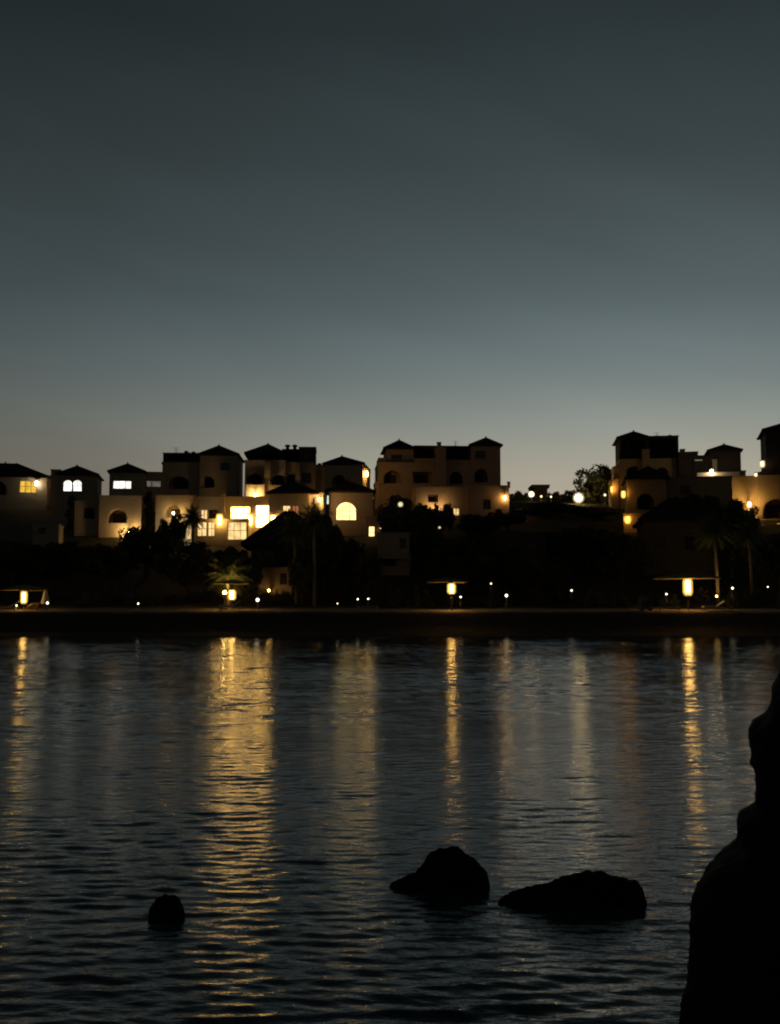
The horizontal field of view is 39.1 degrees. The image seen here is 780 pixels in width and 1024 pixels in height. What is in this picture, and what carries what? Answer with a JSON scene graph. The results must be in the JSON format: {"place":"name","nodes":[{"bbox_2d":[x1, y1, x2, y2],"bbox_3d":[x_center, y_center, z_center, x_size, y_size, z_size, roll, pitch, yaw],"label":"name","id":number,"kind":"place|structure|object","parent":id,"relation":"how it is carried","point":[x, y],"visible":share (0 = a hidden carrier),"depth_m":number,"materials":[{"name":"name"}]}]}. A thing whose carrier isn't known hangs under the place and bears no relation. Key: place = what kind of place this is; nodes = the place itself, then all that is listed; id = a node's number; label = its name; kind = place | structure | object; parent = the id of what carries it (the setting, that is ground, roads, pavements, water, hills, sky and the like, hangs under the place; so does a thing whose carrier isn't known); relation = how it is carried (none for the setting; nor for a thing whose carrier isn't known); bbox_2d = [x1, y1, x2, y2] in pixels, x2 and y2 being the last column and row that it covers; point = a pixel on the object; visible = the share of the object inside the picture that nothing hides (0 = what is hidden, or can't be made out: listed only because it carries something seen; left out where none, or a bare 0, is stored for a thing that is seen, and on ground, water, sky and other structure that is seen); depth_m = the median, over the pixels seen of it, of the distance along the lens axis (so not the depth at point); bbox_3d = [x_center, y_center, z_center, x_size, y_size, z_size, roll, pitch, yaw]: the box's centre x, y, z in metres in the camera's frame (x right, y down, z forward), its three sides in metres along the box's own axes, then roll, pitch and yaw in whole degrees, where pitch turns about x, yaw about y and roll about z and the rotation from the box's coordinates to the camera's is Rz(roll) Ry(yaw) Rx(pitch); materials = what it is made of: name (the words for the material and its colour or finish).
{"place":"outdoors","nodes":[
{"label":"outdoors","id":0,"kind":"place"},
{"bbox_2d":[0,636,779,1023],"bbox_3d":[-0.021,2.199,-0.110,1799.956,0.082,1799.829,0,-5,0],"label":"water","id":1,"kind":"structure","parent":0,"point":[276,814],"depth_m":11.71,"materials":[{"name":"grey liquid"}]},
{"bbox_2d":[148,894,184,921],"bbox_3d":[-1.600,3.062,7.852,0.300,0.646,0.173,0,-5,0],"label":"rock","id":2,"kind":"object","parent":1,"relation":"in","point":[166,908],"visible":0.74,"depth_m":7.82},
{"bbox_2d":[389,846,489,892],"bbox_3d":[0.384,3.077,8.714,0.910,0.828,0.386,0,-5,0],"label":"rock","id":3,"kind":"object","parent":1,"relation":"in","point":[450,869],"visible":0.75,"depth_m":8.63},
{"bbox_2d":[498,870,646,908],"bbox_3d":[1.366,3.064,8.242,1.255,0.754,0.423,0,-5,0],"label":"rock","id":4,"kind":"object","parent":1,"relation":"in","point":[589,889],"visible":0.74,"depth_m":8.15,"materials":[{"name":"stone"}]},
{"bbox_2d":[679,670,779,1023],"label":"rock","id":5,"kind":"object","parent":1,"relation":"in","point":[733,970],"visible":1,"depth_m":4.03,"materials":[{"name":"stone"}]},
{"bbox_2d":[0,498,779,636],"bbox_3d":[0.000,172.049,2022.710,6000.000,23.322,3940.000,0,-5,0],"label":"ground","id":6,"kind":"structure","parent":0,"point":[68,617],"depth_m":103.79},
{"bbox_2d":[3,590,29,601],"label":"shrub","id":7,"kind":"object","parent":6,"relation":"on","point":[15,597],"visible":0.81,"depth_m":105.56,"materials":[{"name":"green plant"}]},
{"bbox_2d":[0,585,47,609],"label":"beach parasol","id":8,"kind":"object","parent":6,"relation":"on","point":[25,588],"visible":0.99,"depth_m":96.74,"materials":[{"name":"fabric"}]},
{"bbox_2d":[0,461,50,509],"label":"house","id":9,"kind":"structure","parent":6,"relation":"on","point":[22,487],"depth_m":159.42,"materials":[{"name":"paint"}]},
{"bbox_2d":[20,481,36,492],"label":"window","id":10,"kind":"structure","parent":9,"relation":"in","point":[25,486],"depth_m":159.53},
{"bbox_2d":[21,594,56,602],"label":"shrub","id":11,"kind":"object","parent":6,"relation":"on","point":[37,599],"visible":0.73,"depth_m":105.47,"materials":[{"name":"green plant"}]},
{"bbox_2d":[41,585,49,609],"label":"closed parasol","id":12,"kind":"object","parent":6,"relation":"on","point":[45,598],"visible":0.91,"depth_m":97.54,"materials":[{"name":"fabric"}]},
{"bbox_2d":[32,523,63,552],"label":"house","id":13,"kind":"structure","parent":6,"relation":"on","point":[44,533],"depth_m":124.36,"materials":[{"name":"beige paint"}]},
{"bbox_2d":[48,592,76,598],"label":"shrub","id":14,"kind":"object","parent":6,"relation":"on","point":[69,596],"visible":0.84,"depth_m":107.09,"materials":[{"name":"green plant"}]},
{"bbox_2d":[64,495,75,529],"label":"cypress tree","id":15,"kind":"object","parent":6,"relation":"on","point":[70,504],"visible":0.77,"depth_m":140.43,"materials":[{"name":"green plant"}]},
{"bbox_2d":[50,465,103,513],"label":"house","id":16,"kind":"structure","parent":6,"relation":"on","point":[79,483],"depth_m":157.11,"materials":[{"name":"paint"}]},
{"bbox_2d":[63,480,71,490],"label":"window","id":17,"kind":"structure","parent":16,"relation":"in","point":[67,485],"depth_m":156.94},
{"bbox_2d":[73,480,81,490],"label":"window","id":18,"kind":"structure","parent":16,"relation":"in","point":[77,485],"depth_m":157.13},
{"bbox_2d":[74,495,144,536],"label":"house","id":19,"kind":"structure","parent":6,"relation":"on","point":[107,515],"depth_m":136.36,"materials":[{"name":"paint"}]},
{"bbox_2d":[113,513,124,522],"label":"door","id":20,"kind":"structure","parent":19,"relation":"in","point":[117,517],"depth_m":138.26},
{"bbox_2d":[107,462,163,511],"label":"house","id":21,"kind":"structure","parent":6,"relation":"on","point":[128,479],"depth_m":156.22,"materials":[{"name":"paint"}]},
{"bbox_2d":[113,481,130,488],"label":"window","id":22,"kind":"structure","parent":21,"relation":"in","point":[116,484],"depth_m":156.02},
{"bbox_2d":[146,481,160,486],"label":"window","id":23,"kind":"structure","parent":21,"relation":"in","point":[149,483],"depth_m":158.33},
{"bbox_2d":[114,526,183,575],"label":"broadleaf tree","id":24,"kind":"object","parent":6,"relation":"on","point":[137,540],"visible":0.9,"depth_m":115.60,"materials":[{"name":"green plant"}]},
{"bbox_2d":[142,491,155,531],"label":"cypress tree","id":25,"kind":"object","parent":6,"relation":"on","point":[147,499],"visible":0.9,"depth_m":139.38,"materials":[{"name":"green plant"}]},
{"bbox_2d":[158,514,190,549],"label":"broadleaf tree","id":26,"kind":"object","parent":6,"relation":"on","point":[172,529],"visible":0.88,"depth_m":125.58,"materials":[{"name":"green plant"}]},
{"bbox_2d":[152,541,219,596],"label":"broadleaf tree","id":27,"kind":"object","parent":6,"relation":"on","point":[177,568],"visible":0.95,"depth_m":107.83,"materials":[{"name":"green plant"}]},
{"bbox_2d":[178,505,205,543],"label":"palm tree","id":28,"kind":"object","parent":6,"relation":"on","point":[192,520],"visible":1,"depth_m":124.31,"materials":[{"name":"green plant"}]},
{"bbox_2d":[161,444,244,495],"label":"house","id":29,"kind":"structure","parent":6,"relation":"on","point":[216,470],"depth_m":160.90,"materials":[{"name":"paint"}]},
{"bbox_2d":[174,481,187,488],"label":"door","id":30,"kind":"structure","parent":29,"relation":"in","point":[177,484],"depth_m":162.99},
{"bbox_2d":[201,547,253,608],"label":"palm tree","id":31,"kind":"object","parent":6,"relation":"on","point":[228,573],"visible":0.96,"depth_m":100.66,"materials":[{"name":"green plant"}]},
{"bbox_2d":[210,546,248,588],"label":"broadleaf tree","id":32,"kind":"object","parent":6,"relation":"on","point":[219,553],"visible":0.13,"depth_m":111.05,"materials":[{"name":"green plant"}]},
{"bbox_2d":[213,580,248,609],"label":"beach parasol","id":33,"kind":"object","parent":6,"relation":"on","point":[232,592],"visible":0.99,"depth_m":96.93,"materials":[{"name":"beige plant"}]},
{"bbox_2d":[155,480,326,544],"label":"house","id":34,"kind":"structure","parent":6,"relation":"on","point":[233,520],"depth_m":134.52,"materials":[{"name":"paint"}]},
{"bbox_2d":[197,522,206,535],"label":"window","id":35,"kind":"structure","parent":34,"relation":"in","point":[202,532],"depth_m":132.22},
{"bbox_2d":[208,522,214,535],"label":"window","id":36,"kind":"structure","parent":34,"relation":"in","point":[211,525],"depth_m":132.13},
{"bbox_2d":[228,522,246,539],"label":"window","id":37,"kind":"structure","parent":34,"relation":"in","point":[236,530],"depth_m":131.96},
{"bbox_2d":[230,507,249,518],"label":"window","id":38,"kind":"structure","parent":34,"relation":"in","point":[236,512],"depth_m":134.76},
{"bbox_2d":[256,505,268,527],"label":"window","id":39,"kind":"structure","parent":34,"relation":"in","point":[262,511],"depth_m":134.60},
{"bbox_2d":[232,548,265,596],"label":"broadleaf tree","id":40,"kind":"object","parent":6,"relation":"on","point":[255,574],"visible":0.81,"depth_m":107.57,"materials":[{"name":"green plant"}]},
{"bbox_2d":[241,587,269,602],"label":"shrub","id":41,"kind":"object","parent":6,"relation":"on","point":[249,597],"visible":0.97,"depth_m":105.86,"materials":[{"name":"green plant"}]},
{"bbox_2d":[253,588,274,601],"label":"shrub","id":42,"kind":"object","parent":6,"relation":"on","point":[268,595],"visible":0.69,"depth_m":106.17,"materials":[{"name":"green plant"}]},
{"bbox_2d":[258,567,294,594],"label":"wall","id":43,"kind":"structure","parent":6,"relation":"on","point":[273,579],"depth_m":109.85,"materials":[{"name":"beige paint"}]},
{"bbox_2d":[280,573,286,584],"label":"window","id":44,"kind":"structure","parent":43,"relation":"in","point":[283,575],"depth_m":109.99,"materials":[{"name":"black glass"}]},
{"bbox_2d":[268,589,292,602],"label":"shrub","id":45,"kind":"object","parent":6,"relation":"on","point":[280,600],"visible":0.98,"depth_m":105.49,"materials":[{"name":"green plant"}]},
{"bbox_2d":[240,509,321,580],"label":"villa","id":46,"kind":"object","parent":6,"relation":"on","point":[265,542],"visible":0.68,"depth_m":115.08,"materials":[{"name":"brown tile"}]},
{"bbox_2d":[264,550,274,561],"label":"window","id":47,"kind":"structure","parent":46,"relation":"in","point":[269,555],"depth_m":115.13,"materials":[{"name":"black glass"}]},
{"bbox_2d":[244,443,323,495],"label":"house","id":48,"kind":"structure","parent":6,"relation":"on","point":[268,466],"depth_m":160.37,"materials":[{"name":"paint"}]},
{"bbox_2d":[302,473,311,482],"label":"window","id":49,"kind":"structure","parent":48,"relation":"in","point":[306,477],"depth_m":160.39,"materials":[{"name":"black glass"}]},
{"bbox_2d":[271,511,312,603],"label":"palm tree","id":50,"kind":"object","parent":6,"relation":"on","point":[292,525],"visible":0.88,"depth_m":105.64,"materials":[{"name":"green plant"}]},
{"bbox_2d":[287,553,319,604],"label":"broadleaf tree","id":51,"kind":"object","parent":6,"relation":"on","point":[301,570],"visible":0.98,"depth_m":104.88,"materials":[{"name":"green plant"}]},
{"bbox_2d":[288,496,337,605],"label":"palm tree","id":52,"kind":"object","parent":6,"relation":"on","point":[314,518],"visible":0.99,"depth_m":104.88,"materials":[{"name":"green plant"}]},
{"bbox_2d":[303,515,343,598],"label":"broadleaf tree","id":53,"kind":"object","parent":6,"relation":"on","point":[329,551],"visible":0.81,"depth_m":107.18,"materials":[{"name":"green plant"}]},
{"bbox_2d":[329,593,357,600],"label":"shrub","id":54,"kind":"object","parent":6,"relation":"on","point":[352,598],"visible":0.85,"depth_m":106.24,"materials":[{"name":"green plant"}]},
{"bbox_2d":[322,455,370,489],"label":"house","id":55,"kind":"structure","parent":6,"relation":"on","point":[339,470],"depth_m":153.19,"materials":[{"name":"paint"}]},
{"bbox_2d":[332,538,364,588],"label":"broadleaf tree","id":56,"kind":"object","parent":6,"relation":"on","point":[352,545],"visible":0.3,"depth_m":111.22,"materials":[{"name":"green plant"}]},
{"bbox_2d":[322,479,380,535],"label":"house","id":57,"kind":"structure","parent":6,"relation":"on","point":[349,503],"depth_m":137.61,"materials":[{"name":"paint"}]},
{"bbox_2d":[336,503,355,519],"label":"window","id":58,"kind":"structure","parent":57,"relation":"in","point":[345,511],"depth_m":137.72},
{"bbox_2d":[356,586,381,606],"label":"shrub","id":59,"kind":"object","parent":6,"relation":"on","point":[373,600],"visible":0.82,"depth_m":104.28,"materials":[{"name":"green plant"}]},
{"bbox_2d":[376,532,411,574],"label":"house","id":60,"kind":"structure","parent":6,"relation":"on","point":[393,551],"depth_m":117.12,"materials":[{"name":"beige paint"}]},
{"bbox_2d":[376,494,431,536],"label":"broadleaf tree","id":61,"kind":"object","parent":6,"relation":"on","point":[388,517],"visible":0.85,"depth_m":124.63,"materials":[{"name":"green plant"}]},
{"bbox_2d":[410,502,438,534],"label":"broadleaf tree","id":62,"kind":"object","parent":6,"relation":"on","point":[433,513],"visible":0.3,"depth_m":127.79,"materials":[{"name":"green plant"}]},
{"bbox_2d":[373,436,502,508],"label":"house","id":63,"kind":"structure","parent":6,"relation":"on","point":[402,469],"depth_m":161.41,"materials":[{"name":"beige paint"}]},
{"bbox_2d":[386,475,395,482],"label":"door","id":64,"kind":"structure","parent":63,"relation":"in","point":[389,478],"depth_m":162.12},
{"bbox_2d":[391,455,401,461],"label":"window","id":65,"kind":"structure","parent":63,"relation":"in","point":[398,458],"depth_m":161.88,"materials":[{"name":"black glass"}]},
{"bbox_2d":[415,476,426,482],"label":"door","id":66,"kind":"structure","parent":63,"relation":"in","point":[418,479],"depth_m":162.40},
{"bbox_2d":[449,454,463,459],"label":"door","id":67,"kind":"structure","parent":63,"relation":"in","point":[451,456],"depth_m":165.92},
{"bbox_2d":[475,451,485,458],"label":"window","id":68,"kind":"structure","parent":63,"relation":"in","point":[478,454],"depth_m":161.80,"materials":[{"name":"black glass"}]},
{"bbox_2d":[434,503,454,539],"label":"broadleaf tree","id":69,"kind":"object","parent":6,"relation":"on","point":[446,516],"visible":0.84,"depth_m":130.68,"materials":[{"name":"green plant"}]},
{"bbox_2d":[426,578,466,610],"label":"beach parasol","id":70,"kind":"object","parent":6,"relation":"on","point":[451,588],"visible":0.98,"depth_m":96.98,"materials":[{"name":"beige plant"}]},
{"bbox_2d":[440,586,467,605],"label":"shrub","id":71,"kind":"object","parent":6,"relation":"on","point":[455,599],"visible":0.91,"depth_m":105.15,"materials":[{"name":"green plant"}]},
{"bbox_2d":[411,482,510,515],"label":"house","id":72,"kind":"structure","parent":6,"relation":"on","point":[482,500],"depth_m":149.63,"materials":[{"name":"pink paint"}]},
{"bbox_2d":[483,499,490,508],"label":"window","id":73,"kind":"structure","parent":72,"relation":"in","point":[486,502],"depth_m":149.57,"materials":[{"name":"black glass"}]},
{"bbox_2d":[456,514,503,540],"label":"broadleaf tree","id":74,"kind":"object","parent":6,"relation":"on","point":[471,523],"visible":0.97,"depth_m":129.37,"materials":[{"name":"green plant"}]},
{"bbox_2d":[486,586,516,605],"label":"shrub","id":75,"kind":"object","parent":6,"relation":"on","point":[499,596],"visible":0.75,"depth_m":104.94,"materials":[{"name":"green plant"}]},
{"bbox_2d":[487,508,528,530],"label":"broadleaf tree","id":76,"kind":"object","parent":6,"relation":"on","point":[511,517],"visible":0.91,"depth_m":137.05,"materials":[{"name":"green plant"}]},
{"bbox_2d":[487,533,546,564],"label":"house","id":77,"kind":"structure","parent":6,"relation":"on","point":[532,546],"depth_m":121.22,"materials":[{"name":"beige concrete"}]},
{"bbox_2d":[509,491,530,500],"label":"broadleaf tree","id":78,"kind":"object","parent":6,"relation":"on","point":[518,496],"visible":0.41,"depth_m":177.40,"materials":[{"name":"green plant"}]},
{"bbox_2d":[528,485,549,501],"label":"hut","id":79,"kind":"object","parent":6,"relation":"on","point":[537,491],"visible":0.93,"depth_m":178.94,"materials":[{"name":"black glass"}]},
{"bbox_2d":[516,501,580,515],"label":"broadleaf tree","id":80,"kind":"object","parent":6,"relation":"on","point":[551,507],"visible":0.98,"depth_m":149.11,"materials":[{"name":"green plant"}]},
{"bbox_2d":[547,491,568,501],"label":"broadleaf tree","id":81,"kind":"object","parent":6,"relation":"on","point":[556,496],"visible":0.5,"depth_m":179.81,"materials":[{"name":"green plant"}]},
{"bbox_2d":[548,585,580,601],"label":"shrub","id":82,"kind":"object","parent":6,"relation":"on","point":[560,595],"visible":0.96,"depth_m":107.03,"materials":[{"name":"green plant"}]},
{"bbox_2d":[560,490,574,500],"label":"broadleaf tree","id":83,"kind":"object","parent":6,"relation":"on","point":[570,497],"visible":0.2,"depth_m":182.87,"materials":[{"name":"green plant"}]},
{"bbox_2d":[573,464,612,502],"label":"broadleaf tree","id":84,"kind":"object","parent":6,"relation":"on","point":[594,488],"visible":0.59,"depth_m":169.26,"materials":[{"name":"green plant"}]},
{"bbox_2d":[608,430,678,508],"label":"house","id":85,"kind":"structure","parent":6,"relation":"on","point":[635,451],"depth_m":160.90,"materials":[{"name":"paint"}]},
{"bbox_2d":[624,446,638,458],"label":"window","id":86,"kind":"structure","parent":85,"relation":"in","point":[630,452],"depth_m":162.95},
{"bbox_2d":[651,445,668,457],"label":"window","id":87,"kind":"structure","parent":85,"relation":"in","point":[657,451],"depth_m":163.03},
{"bbox_2d":[638,595,652,610],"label":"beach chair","id":88,"kind":"object","parent":6,"relation":"on","point":[645,602],"visible":0.98,"depth_m":96.88,"materials":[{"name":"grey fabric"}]},
{"bbox_2d":[658,590,680,608],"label":"shrub","id":89,"kind":"object","parent":6,"relation":"on","point":[670,602],"visible":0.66,"depth_m":104.30,"materials":[{"name":"green plant"}]},
{"bbox_2d":[632,496,719,575],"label":"villa","id":90,"kind":"object","parent":6,"relation":"on","point":[666,527],"visible":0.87,"depth_m":117.25,"materials":[{"name":"beige concrete"}]},
{"bbox_2d":[655,535,666,549],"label":"window","id":91,"kind":"structure","parent":90,"relation":"in","point":[660,541],"depth_m":117.60,"materials":[{"name":"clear glass"}]},
{"bbox_2d":[683,535,695,549],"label":"window","id":92,"kind":"structure","parent":90,"relation":"in","point":[688,540],"depth_m":117.14,"materials":[{"name":"black glass"}]},
{"bbox_2d":[621,465,732,532],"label":"house","id":93,"kind":"structure","parent":6,"relation":"on","point":[646,489],"depth_m":141.16,"materials":[{"name":"paint"}]},
{"bbox_2d":[639,499,650,509],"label":"door","id":94,"kind":"structure","parent":93,"relation":"in","point":[644,504],"depth_m":142.76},
{"bbox_2d":[680,486,690,494],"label":"window","id":95,"kind":"structure","parent":93,"relation":"in","point":[684,490],"depth_m":142.03,"materials":[{"name":"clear glass"}]},
{"bbox_2d":[652,573,720,609],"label":"beach parasol","id":96,"kind":"object","parent":6,"relation":"on","point":[684,576],"visible":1,"depth_m":97.88,"materials":[{"name":"brown plant"}]},
{"bbox_2d":[683,587,709,601],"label":"shrub","id":97,"kind":"object","parent":6,"relation":"on","point":[696,598],"visible":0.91,"depth_m":106.69,"materials":[{"name":"green plant"}]},
{"bbox_2d":[685,492,721,512],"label":"broadleaf tree","id":98,"kind":"object","parent":6,"relation":"on","point":[709,503],"visible":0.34,"depth_m":135.93,"materials":[{"name":"green plant"}]},
{"bbox_2d":[676,443,745,476],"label":"house","id":99,"kind":"structure","parent":6,"relation":"on","point":[724,459],"depth_m":155.56,"materials":[{"name":"paint"}]},
{"bbox_2d":[691,509,737,602],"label":"palm tree","id":100,"kind":"object","parent":6,"relation":"on","point":[713,529],"visible":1,"depth_m":106.95,"materials":[{"name":"green plant"}]},
{"bbox_2d":[726,584,738,608],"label":"shrub","id":101,"kind":"object","parent":6,"relation":"on","point":[734,604],"visible":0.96,"depth_m":101.90,"materials":[{"name":"green plant"}]},
{"bbox_2d":[719,596,755,605],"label":"shrub","id":102,"kind":"object","parent":6,"relation":"on","point":[741,602],"visible":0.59,"depth_m":105.27,"materials":[{"name":"green plant"}]},
{"bbox_2d":[716,498,760,534],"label":"broadleaf tree","id":103,"kind":"object","parent":6,"relation":"on","point":[735,507],"visible":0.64,"depth_m":130.20,"materials":[{"name":"green plant"}]},
{"bbox_2d":[728,509,769,597],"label":"palm tree","id":104,"kind":"object","parent":6,"relation":"on","point":[746,531],"visible":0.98,"depth_m":108.95,"materials":[{"name":"green plant"}]},
{"bbox_2d":[732,424,779,523],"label":"house","id":105,"kind":"structure","parent":6,"relation":"on","point":[761,489],"depth_m":149.07,"materials":[{"name":"beige paint"}]},
{"bbox_2d":[766,505,779,517],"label":"window","id":106,"kind":"structure","parent":105,"relation":"in","point":[773,511],"depth_m":149.17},
{"bbox_2d":[0,0,779,497],"label":"sky","id":107,"kind":"structure","parent":0,"point":[548,231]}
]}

